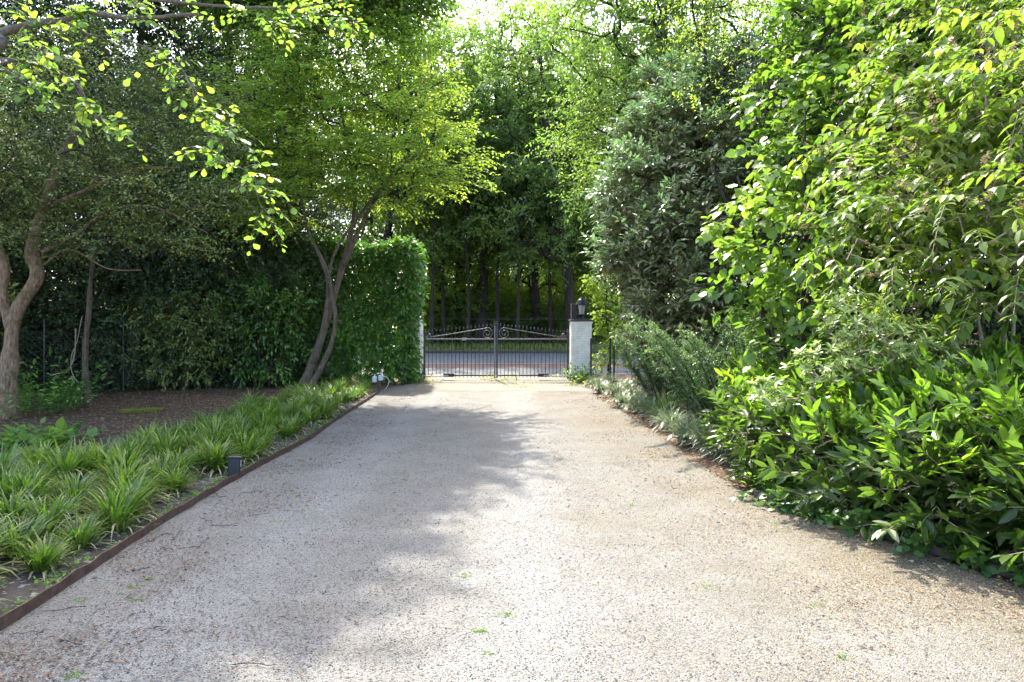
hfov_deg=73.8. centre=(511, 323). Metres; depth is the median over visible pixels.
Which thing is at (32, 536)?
grass clump
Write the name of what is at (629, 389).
silver grass clump
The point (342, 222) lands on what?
woodland tree
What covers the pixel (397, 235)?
woodland tree
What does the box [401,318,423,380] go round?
gate pillar
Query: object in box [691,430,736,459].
silver grass clump
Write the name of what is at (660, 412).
silver grass clump
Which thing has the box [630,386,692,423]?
strap plant
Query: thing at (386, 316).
undergrowth bush
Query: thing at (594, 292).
sapling
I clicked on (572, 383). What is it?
weed tuft
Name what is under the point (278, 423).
grass clump
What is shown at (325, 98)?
multi stem tree
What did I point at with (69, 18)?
overhanging tree
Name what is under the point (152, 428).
grass clump
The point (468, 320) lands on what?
slender tree
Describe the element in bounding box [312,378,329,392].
grass clump
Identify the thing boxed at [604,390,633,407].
silver grass clump
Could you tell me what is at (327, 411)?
grass clump
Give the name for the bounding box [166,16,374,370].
evergreen tree
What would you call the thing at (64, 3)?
evergreen tree
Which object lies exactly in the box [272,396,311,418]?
grass clump
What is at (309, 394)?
grass clump
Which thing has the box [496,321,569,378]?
gate leaf
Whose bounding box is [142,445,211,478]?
grass clump
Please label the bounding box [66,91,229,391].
evergreen tree
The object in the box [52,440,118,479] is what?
grass clump
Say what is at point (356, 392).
grass clump
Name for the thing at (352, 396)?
grass clump
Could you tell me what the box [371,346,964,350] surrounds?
grass verge
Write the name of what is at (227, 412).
grass clump
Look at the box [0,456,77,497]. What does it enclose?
grass clump
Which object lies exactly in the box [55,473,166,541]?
grass clump
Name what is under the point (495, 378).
weed tuft
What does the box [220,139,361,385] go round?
evergreen tree
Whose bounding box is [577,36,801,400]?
silvery evergreen
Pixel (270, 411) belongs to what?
grass clump
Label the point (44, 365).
chain link fence
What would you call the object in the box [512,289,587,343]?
undergrowth bush
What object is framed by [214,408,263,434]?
grass clump
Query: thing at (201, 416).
grass clump
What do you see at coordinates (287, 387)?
grass clump
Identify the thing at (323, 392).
grass clump
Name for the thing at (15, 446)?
leafy weed
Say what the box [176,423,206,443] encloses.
grass clump
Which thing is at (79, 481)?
grass clump
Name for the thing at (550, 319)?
slender tree
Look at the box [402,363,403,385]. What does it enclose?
thin stake
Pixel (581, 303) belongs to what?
lantern
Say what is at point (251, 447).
grass clump
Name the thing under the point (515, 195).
slender tree
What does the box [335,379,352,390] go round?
grass clump
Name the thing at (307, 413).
grass clump
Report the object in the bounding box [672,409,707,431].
silver grass clump
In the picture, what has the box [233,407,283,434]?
grass clump
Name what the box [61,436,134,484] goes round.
grass clump
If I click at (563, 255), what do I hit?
woodland tree
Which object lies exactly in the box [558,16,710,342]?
woodland tree
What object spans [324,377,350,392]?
grass clump
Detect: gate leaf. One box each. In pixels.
[423,321,495,378]
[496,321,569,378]
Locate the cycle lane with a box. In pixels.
[340,364,640,367]
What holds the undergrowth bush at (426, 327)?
on the ground at (150, 400)
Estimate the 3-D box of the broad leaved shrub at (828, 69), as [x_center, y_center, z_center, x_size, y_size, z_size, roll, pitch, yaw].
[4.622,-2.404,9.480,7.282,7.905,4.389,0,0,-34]
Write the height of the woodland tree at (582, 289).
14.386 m
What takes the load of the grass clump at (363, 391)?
on the bed soil
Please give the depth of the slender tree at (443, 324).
36.42 m
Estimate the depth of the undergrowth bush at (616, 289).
38.59 m
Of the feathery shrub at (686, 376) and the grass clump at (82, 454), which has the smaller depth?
the grass clump at (82, 454)
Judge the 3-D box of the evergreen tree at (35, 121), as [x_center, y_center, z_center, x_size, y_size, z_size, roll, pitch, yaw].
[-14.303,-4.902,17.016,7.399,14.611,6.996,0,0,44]
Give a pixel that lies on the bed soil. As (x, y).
(18, 587)
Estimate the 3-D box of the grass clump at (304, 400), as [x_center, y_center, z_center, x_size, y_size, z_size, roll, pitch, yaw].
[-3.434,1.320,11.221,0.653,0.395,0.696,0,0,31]
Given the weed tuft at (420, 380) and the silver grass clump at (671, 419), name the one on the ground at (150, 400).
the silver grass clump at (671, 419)
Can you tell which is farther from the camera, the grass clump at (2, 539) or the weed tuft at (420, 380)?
the weed tuft at (420, 380)
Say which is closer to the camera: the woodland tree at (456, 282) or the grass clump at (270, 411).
the grass clump at (270, 411)
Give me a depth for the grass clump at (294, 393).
12.60 m
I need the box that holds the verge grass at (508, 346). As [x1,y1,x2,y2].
[336,340,623,350]
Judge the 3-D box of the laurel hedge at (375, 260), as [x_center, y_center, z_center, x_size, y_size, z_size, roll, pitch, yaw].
[-4.003,-0.251,17.953,3.633,4.279,2.078,0,0,0]
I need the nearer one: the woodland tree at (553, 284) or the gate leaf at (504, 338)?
the gate leaf at (504, 338)
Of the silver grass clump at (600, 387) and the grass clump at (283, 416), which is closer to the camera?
the grass clump at (283, 416)
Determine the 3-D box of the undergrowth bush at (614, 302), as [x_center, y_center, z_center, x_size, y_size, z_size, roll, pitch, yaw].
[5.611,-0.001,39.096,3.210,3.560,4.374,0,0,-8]
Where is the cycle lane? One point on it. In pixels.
(502, 365)
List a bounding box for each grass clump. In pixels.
[0,438,50,488]
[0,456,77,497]
[0,460,59,508]
[0,461,70,513]
[0,480,51,534]
[0,491,92,539]
[0,506,64,565]
[0,508,42,578]
[5,525,88,578]
[9,434,86,473]
[22,434,105,490]
[29,486,97,522]
[31,469,110,513]
[35,509,127,560]
[51,467,102,500]
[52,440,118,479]
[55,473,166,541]
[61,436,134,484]
[74,452,164,501]
[77,434,134,455]
[77,437,165,499]
[78,465,177,523]
[92,464,183,508]
[102,434,160,463]
[113,425,170,459]
[118,417,176,454]
[132,449,188,490]
[136,423,200,462]
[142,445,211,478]
[151,459,210,497]
[166,418,197,443]
[170,426,201,454]
[175,418,250,453]
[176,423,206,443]
[178,416,204,436]
[178,434,224,453]
[180,407,229,430]
[181,444,208,470]
[182,434,254,477]
[194,412,239,433]
[213,404,239,422]
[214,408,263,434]
[214,411,250,440]
[217,425,274,462]
[220,419,265,447]
[227,403,260,424]
[229,387,268,407]
[229,393,265,414]
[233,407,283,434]
[239,397,265,407]
[249,400,287,427]
[249,437,273,456]
[250,400,274,411]
[250,424,277,448]
[252,424,281,443]
[263,398,287,407]
[266,395,283,407]
[267,415,292,434]
[270,388,298,405]
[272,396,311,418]
[272,415,302,440]
[274,400,298,419]
[275,411,291,422]
[276,408,313,433]
[281,383,299,392]
[282,387,308,404]
[282,392,307,405]
[283,398,304,410]
[289,381,312,393]
[290,395,317,408]
[290,401,321,421]
[292,403,324,425]
[296,389,323,400]
[297,385,326,397]
[297,390,321,409]
[298,382,315,390]
[303,387,340,408]
[310,396,336,420]
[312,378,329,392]
[314,400,335,414]
[317,394,344,412]
[319,381,347,397]
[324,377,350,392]
[325,395,345,406]
[332,376,350,393]
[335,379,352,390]
[335,388,350,404]
[340,388,359,401]
[346,384,365,400]
[348,381,374,391]
[352,379,376,392]
[357,385,369,396]
[582,375,607,388]
[587,379,611,393]
[600,371,618,385]
[603,378,628,396]
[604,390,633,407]
[612,385,641,398]
[614,378,639,393]
[619,392,649,412]
[628,391,652,407]
[631,395,665,419]
[641,401,684,425]
[644,393,674,408]
[647,405,689,432]
[658,410,701,443]
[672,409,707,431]
[674,417,713,448]
[677,421,722,451]
[683,408,736,431]
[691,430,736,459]
[707,433,746,459]
[713,439,769,467]
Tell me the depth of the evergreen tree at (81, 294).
15.04 m
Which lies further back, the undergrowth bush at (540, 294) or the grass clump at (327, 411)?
the undergrowth bush at (540, 294)
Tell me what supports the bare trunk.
on the ground at (150, 400)
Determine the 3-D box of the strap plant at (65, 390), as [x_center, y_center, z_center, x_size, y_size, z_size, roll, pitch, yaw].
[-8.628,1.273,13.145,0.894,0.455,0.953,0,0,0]
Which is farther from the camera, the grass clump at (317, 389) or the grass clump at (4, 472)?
the grass clump at (317, 389)
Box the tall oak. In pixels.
[170,0,476,367]
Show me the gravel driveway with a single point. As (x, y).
(482, 416)
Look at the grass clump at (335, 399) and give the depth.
11.99 m
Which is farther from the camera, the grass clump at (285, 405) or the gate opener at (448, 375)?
the gate opener at (448, 375)
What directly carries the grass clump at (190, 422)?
on the bed soil
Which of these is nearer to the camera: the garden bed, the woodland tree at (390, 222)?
the garden bed
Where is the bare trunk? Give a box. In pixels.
[82,247,96,404]
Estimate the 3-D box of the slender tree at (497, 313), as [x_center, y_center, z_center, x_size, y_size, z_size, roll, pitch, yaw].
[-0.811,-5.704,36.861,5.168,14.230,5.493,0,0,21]
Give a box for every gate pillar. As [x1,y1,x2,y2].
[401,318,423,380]
[569,319,592,380]
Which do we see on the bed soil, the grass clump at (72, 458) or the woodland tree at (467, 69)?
the grass clump at (72, 458)
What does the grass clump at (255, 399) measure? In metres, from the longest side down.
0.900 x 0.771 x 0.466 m
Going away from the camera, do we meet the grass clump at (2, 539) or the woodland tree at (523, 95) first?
the grass clump at (2, 539)
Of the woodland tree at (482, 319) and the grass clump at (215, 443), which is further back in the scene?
the woodland tree at (482, 319)
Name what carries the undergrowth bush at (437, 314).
on the ground at (150, 400)
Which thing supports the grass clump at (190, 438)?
on the bed soil
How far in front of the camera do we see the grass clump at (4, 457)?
6.19 m
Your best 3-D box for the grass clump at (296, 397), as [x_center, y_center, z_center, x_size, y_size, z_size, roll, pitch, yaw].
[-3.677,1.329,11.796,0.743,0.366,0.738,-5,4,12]
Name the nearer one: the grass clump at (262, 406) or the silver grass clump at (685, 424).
the silver grass clump at (685, 424)
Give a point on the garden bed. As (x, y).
(937, 550)
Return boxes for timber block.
[571,304,576,318]
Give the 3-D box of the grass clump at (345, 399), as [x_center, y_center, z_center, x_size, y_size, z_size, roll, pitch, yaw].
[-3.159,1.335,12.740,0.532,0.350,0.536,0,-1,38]
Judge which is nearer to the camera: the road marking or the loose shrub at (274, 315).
the loose shrub at (274, 315)
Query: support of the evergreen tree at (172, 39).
on the ground at (150, 400)
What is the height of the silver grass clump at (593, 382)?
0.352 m
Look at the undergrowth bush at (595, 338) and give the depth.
37.09 m
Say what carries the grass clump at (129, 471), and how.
on the bed soil
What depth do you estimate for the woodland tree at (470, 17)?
43.14 m
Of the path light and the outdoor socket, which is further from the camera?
the outdoor socket
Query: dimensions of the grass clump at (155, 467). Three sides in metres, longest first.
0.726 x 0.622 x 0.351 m
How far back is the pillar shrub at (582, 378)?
17.31 m
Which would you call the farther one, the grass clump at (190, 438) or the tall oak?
the tall oak
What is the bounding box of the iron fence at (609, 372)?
[590,337,639,379]
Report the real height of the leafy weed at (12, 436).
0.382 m
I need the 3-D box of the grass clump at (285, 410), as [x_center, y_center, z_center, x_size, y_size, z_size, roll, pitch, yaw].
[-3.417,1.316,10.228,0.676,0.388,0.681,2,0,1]
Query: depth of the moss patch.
11.72 m
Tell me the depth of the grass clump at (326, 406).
11.22 m
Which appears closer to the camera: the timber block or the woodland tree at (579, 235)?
the timber block
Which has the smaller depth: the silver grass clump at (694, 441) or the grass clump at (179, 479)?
the grass clump at (179, 479)
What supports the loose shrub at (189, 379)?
on the ground at (150, 400)
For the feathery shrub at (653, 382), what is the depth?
11.91 m
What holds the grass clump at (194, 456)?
on the bed soil
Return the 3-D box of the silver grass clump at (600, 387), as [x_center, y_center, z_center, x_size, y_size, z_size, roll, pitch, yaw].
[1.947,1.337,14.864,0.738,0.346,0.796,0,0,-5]
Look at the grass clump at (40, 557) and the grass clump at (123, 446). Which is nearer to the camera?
the grass clump at (40, 557)
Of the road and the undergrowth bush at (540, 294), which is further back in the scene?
the undergrowth bush at (540, 294)
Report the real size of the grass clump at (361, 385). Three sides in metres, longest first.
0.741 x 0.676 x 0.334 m
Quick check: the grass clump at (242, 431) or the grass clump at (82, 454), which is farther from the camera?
the grass clump at (242, 431)
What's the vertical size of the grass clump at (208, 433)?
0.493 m
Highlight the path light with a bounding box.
[227,456,241,477]
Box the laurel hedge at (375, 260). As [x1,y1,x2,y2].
[285,231,430,383]
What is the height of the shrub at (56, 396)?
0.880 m
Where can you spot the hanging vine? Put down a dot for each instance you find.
(74, 350)
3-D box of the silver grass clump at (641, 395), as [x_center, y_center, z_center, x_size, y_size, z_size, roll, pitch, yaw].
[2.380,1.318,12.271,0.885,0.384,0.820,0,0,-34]
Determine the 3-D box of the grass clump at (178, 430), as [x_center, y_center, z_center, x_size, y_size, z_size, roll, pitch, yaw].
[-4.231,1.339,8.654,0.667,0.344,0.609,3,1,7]
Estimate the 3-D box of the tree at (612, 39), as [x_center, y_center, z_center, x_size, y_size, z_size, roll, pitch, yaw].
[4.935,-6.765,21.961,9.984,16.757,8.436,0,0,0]
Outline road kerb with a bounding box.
[363,351,628,352]
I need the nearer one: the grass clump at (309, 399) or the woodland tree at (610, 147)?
the grass clump at (309, 399)
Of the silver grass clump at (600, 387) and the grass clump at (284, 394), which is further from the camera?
the silver grass clump at (600, 387)
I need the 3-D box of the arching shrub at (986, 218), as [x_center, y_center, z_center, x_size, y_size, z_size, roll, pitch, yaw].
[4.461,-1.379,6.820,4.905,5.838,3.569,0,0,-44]
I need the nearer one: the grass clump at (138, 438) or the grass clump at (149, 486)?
the grass clump at (149, 486)
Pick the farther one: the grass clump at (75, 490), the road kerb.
the road kerb
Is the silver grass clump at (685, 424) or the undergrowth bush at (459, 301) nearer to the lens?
the silver grass clump at (685, 424)
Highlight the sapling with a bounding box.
[577,254,627,376]
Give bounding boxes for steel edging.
[0,387,381,630]
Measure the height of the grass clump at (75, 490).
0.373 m
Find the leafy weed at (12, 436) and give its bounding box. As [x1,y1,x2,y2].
[0,416,106,451]
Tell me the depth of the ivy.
4.70 m
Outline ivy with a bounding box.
[730,481,1023,585]
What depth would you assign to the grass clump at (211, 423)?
8.87 m
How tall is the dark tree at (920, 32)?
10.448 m
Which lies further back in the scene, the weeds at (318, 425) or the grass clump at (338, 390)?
the grass clump at (338, 390)
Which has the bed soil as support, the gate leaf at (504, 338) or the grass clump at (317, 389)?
the grass clump at (317, 389)
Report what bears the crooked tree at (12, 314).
on the ground at (150, 400)
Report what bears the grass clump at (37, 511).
on the bed soil
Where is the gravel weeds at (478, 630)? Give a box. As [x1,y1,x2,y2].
[0,441,846,679]
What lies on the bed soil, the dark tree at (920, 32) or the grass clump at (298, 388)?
the grass clump at (298, 388)
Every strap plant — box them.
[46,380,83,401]
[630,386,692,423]
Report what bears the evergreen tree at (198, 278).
on the ground at (150, 400)
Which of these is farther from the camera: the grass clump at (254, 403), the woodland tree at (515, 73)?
the woodland tree at (515, 73)
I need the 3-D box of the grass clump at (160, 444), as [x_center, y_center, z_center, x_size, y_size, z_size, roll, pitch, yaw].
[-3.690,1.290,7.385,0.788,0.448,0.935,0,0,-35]
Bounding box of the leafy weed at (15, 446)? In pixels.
[0,442,73,472]
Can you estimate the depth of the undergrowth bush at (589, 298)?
48.02 m
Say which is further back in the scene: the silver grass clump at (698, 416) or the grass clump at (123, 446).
the silver grass clump at (698, 416)
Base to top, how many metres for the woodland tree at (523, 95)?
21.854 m
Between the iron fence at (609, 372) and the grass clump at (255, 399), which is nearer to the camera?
the grass clump at (255, 399)
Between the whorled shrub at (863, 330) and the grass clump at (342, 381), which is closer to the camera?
the whorled shrub at (863, 330)
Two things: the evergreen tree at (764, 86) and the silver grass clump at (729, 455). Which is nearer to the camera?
the silver grass clump at (729, 455)
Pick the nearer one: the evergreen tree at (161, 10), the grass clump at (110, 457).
the grass clump at (110, 457)
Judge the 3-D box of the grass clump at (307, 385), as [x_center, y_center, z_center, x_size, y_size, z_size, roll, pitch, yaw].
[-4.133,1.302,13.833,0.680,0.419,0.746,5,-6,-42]
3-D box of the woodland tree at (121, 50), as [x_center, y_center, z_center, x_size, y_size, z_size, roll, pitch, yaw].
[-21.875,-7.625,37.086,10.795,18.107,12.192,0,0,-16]
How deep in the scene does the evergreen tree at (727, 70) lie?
14.29 m
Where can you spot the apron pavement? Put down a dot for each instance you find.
(477, 383)
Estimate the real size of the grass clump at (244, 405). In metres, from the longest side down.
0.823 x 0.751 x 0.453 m
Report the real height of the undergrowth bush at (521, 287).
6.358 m
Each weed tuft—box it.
[418,374,446,382]
[477,373,519,379]
[495,378,533,387]
[565,378,588,386]
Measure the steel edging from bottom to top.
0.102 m
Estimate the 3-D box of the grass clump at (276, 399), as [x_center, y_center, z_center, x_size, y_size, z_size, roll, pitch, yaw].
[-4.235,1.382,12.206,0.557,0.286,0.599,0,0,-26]
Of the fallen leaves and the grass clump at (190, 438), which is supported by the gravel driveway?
the fallen leaves
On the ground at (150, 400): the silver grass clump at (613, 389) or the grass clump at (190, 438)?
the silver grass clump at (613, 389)
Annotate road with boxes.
[335,353,643,373]
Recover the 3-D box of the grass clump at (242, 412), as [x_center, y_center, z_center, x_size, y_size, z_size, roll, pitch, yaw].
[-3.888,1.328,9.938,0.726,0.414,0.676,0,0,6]
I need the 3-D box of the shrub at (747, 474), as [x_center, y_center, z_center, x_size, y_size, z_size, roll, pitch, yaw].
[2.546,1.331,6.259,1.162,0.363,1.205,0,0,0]
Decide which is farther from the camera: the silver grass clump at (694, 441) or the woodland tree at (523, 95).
the woodland tree at (523, 95)
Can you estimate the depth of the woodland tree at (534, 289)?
37.10 m
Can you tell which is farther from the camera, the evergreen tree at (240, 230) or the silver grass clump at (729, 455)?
the evergreen tree at (240, 230)
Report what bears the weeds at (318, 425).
on the bed soil
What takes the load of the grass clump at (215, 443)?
on the bed soil
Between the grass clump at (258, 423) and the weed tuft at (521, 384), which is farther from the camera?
the weed tuft at (521, 384)
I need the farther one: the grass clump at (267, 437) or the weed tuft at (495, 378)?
the weed tuft at (495, 378)
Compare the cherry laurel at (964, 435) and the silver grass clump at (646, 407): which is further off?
the silver grass clump at (646, 407)
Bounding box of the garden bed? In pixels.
[754,490,1021,577]
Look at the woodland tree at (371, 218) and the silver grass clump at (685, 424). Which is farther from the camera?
the woodland tree at (371, 218)
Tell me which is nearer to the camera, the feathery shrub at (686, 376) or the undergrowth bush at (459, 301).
the feathery shrub at (686, 376)
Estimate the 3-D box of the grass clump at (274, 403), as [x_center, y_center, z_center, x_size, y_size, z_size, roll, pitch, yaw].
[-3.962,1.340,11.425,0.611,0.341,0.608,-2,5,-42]
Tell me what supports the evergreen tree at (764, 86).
on the ground at (150, 400)
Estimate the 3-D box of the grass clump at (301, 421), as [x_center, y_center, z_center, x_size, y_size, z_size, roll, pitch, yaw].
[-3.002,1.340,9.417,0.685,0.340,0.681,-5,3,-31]
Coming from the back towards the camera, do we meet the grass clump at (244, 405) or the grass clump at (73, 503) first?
the grass clump at (244, 405)
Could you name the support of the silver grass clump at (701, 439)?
on the ground at (150, 400)
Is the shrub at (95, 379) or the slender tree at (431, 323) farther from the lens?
the slender tree at (431, 323)
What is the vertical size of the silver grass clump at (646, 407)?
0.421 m
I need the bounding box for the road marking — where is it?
[359,363,635,363]
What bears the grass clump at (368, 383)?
on the bed soil
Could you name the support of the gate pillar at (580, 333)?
on the ground at (150, 400)
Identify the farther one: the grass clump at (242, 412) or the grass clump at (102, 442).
the grass clump at (242, 412)
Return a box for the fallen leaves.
[0,392,1023,681]
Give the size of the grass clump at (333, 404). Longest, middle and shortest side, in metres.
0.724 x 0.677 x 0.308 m
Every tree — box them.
[0,0,168,389]
[0,0,291,419]
[0,0,308,377]
[0,0,384,255]
[0,1,96,355]
[0,2,200,393]
[0,43,67,372]
[57,19,164,99]
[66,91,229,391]
[83,43,315,389]
[89,0,366,376]
[159,21,254,256]
[160,0,512,387]
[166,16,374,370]
[177,140,303,386]
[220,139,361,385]
[239,43,386,263]
[315,42,487,339]
[323,0,522,272]
[346,0,535,344]
[354,0,555,343]
[355,176,455,288]
[387,0,597,345]
[393,186,515,345]
[396,101,480,345]
[401,99,477,345]
[421,0,640,346]
[428,112,501,346]
[442,0,635,343]
[443,3,566,272]
[463,79,535,344]
[468,0,651,344]
[473,150,597,341]
[481,116,564,344]
[504,101,588,346]
[510,0,799,347]
[521,0,698,346]
[550,146,668,315]
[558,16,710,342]
[610,15,746,326]
[626,23,883,392]
[633,0,940,306]
[710,0,1022,373]
[741,0,1023,373]
[847,0,1023,379]
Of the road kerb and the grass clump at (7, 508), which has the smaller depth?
the grass clump at (7, 508)
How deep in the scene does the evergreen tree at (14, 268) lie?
14.50 m
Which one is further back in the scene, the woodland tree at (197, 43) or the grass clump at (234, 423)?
the woodland tree at (197, 43)
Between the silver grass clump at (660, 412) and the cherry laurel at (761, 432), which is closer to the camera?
the cherry laurel at (761, 432)
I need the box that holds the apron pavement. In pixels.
[410,374,589,390]
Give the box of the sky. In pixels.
[0,0,1022,322]
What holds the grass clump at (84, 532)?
on the bed soil
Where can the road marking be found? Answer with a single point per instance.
(503, 363)
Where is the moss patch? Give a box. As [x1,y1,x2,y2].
[117,407,162,413]
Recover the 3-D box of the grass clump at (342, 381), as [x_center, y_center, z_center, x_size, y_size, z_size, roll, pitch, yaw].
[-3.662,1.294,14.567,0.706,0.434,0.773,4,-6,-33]
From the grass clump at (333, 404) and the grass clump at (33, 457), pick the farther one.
the grass clump at (333, 404)
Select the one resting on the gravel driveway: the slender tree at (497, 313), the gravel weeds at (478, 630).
the gravel weeds at (478, 630)
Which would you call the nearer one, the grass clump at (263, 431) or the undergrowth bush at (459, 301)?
the grass clump at (263, 431)
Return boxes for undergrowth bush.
[350,282,428,342]
[385,294,447,341]
[423,277,465,341]
[434,278,505,343]
[452,281,541,343]
[488,287,564,344]
[490,266,590,337]
[504,270,547,329]
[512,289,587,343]
[552,289,612,343]
[553,280,596,333]
[591,292,634,345]
[594,284,694,328]
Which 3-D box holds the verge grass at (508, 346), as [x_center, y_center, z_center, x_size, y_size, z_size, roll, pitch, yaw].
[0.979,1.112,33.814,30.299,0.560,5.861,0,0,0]
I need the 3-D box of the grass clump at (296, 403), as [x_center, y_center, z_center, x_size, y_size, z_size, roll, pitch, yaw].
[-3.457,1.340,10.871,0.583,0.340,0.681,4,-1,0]
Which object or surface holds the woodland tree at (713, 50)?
on the ground at (150, 400)
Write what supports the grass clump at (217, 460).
on the bed soil
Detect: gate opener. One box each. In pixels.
[422,373,453,376]
[538,373,570,376]
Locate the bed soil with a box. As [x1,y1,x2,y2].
[0,390,377,615]
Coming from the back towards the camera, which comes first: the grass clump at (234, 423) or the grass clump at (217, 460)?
the grass clump at (234, 423)
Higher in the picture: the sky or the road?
the sky
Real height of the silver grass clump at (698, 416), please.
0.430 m
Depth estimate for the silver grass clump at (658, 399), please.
11.74 m
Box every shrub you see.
[0,276,28,376]
[0,366,120,417]
[17,346,122,405]
[110,282,245,391]
[197,266,325,389]
[549,361,611,382]
[611,338,700,407]
[614,308,797,435]
[689,0,1023,410]
[726,451,812,494]
[742,287,973,495]
[778,0,1023,396]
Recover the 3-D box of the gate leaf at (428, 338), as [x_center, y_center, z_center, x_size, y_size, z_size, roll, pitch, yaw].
[-1.407,0.687,18.300,1.970,1.566,0.090,0,0,0]
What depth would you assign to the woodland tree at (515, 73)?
51.25 m
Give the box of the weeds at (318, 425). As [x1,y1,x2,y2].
[0,407,348,612]
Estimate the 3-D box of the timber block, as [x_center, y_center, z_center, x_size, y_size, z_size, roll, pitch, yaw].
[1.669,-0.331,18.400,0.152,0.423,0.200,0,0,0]
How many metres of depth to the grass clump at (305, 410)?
10.57 m
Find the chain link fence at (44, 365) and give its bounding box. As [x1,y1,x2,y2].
[0,319,334,397]
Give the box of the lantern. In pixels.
[576,295,587,318]
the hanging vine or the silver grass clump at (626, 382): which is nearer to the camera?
the hanging vine
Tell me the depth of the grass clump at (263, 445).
7.81 m
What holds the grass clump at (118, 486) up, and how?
on the bed soil
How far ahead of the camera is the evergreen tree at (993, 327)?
9.54 m
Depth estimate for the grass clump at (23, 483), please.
5.38 m
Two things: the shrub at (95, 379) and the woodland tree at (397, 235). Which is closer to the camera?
the shrub at (95, 379)
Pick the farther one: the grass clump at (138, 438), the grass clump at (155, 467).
the grass clump at (138, 438)
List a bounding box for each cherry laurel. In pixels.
[692,344,927,503]
[753,329,1023,576]
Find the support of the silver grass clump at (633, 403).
on the ground at (150, 400)
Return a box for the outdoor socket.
[372,374,388,389]
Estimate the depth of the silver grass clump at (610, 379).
16.33 m
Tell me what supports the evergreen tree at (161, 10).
on the ground at (150, 400)
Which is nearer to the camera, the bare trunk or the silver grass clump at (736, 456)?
the silver grass clump at (736, 456)
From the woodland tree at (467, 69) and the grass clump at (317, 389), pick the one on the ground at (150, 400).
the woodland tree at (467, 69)
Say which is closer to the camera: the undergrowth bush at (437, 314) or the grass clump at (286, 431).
the grass clump at (286, 431)
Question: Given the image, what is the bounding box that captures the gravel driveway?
[0,384,1023,681]
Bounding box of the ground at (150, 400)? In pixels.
[0,328,1023,588]
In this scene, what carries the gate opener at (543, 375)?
attached to the gate pillar at (580, 333)
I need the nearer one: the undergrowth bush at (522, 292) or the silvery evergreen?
the silvery evergreen
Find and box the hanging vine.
[50,316,81,382]
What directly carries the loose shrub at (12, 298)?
on the ground at (150, 400)
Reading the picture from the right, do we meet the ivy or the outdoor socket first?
the ivy
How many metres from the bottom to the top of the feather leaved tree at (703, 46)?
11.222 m

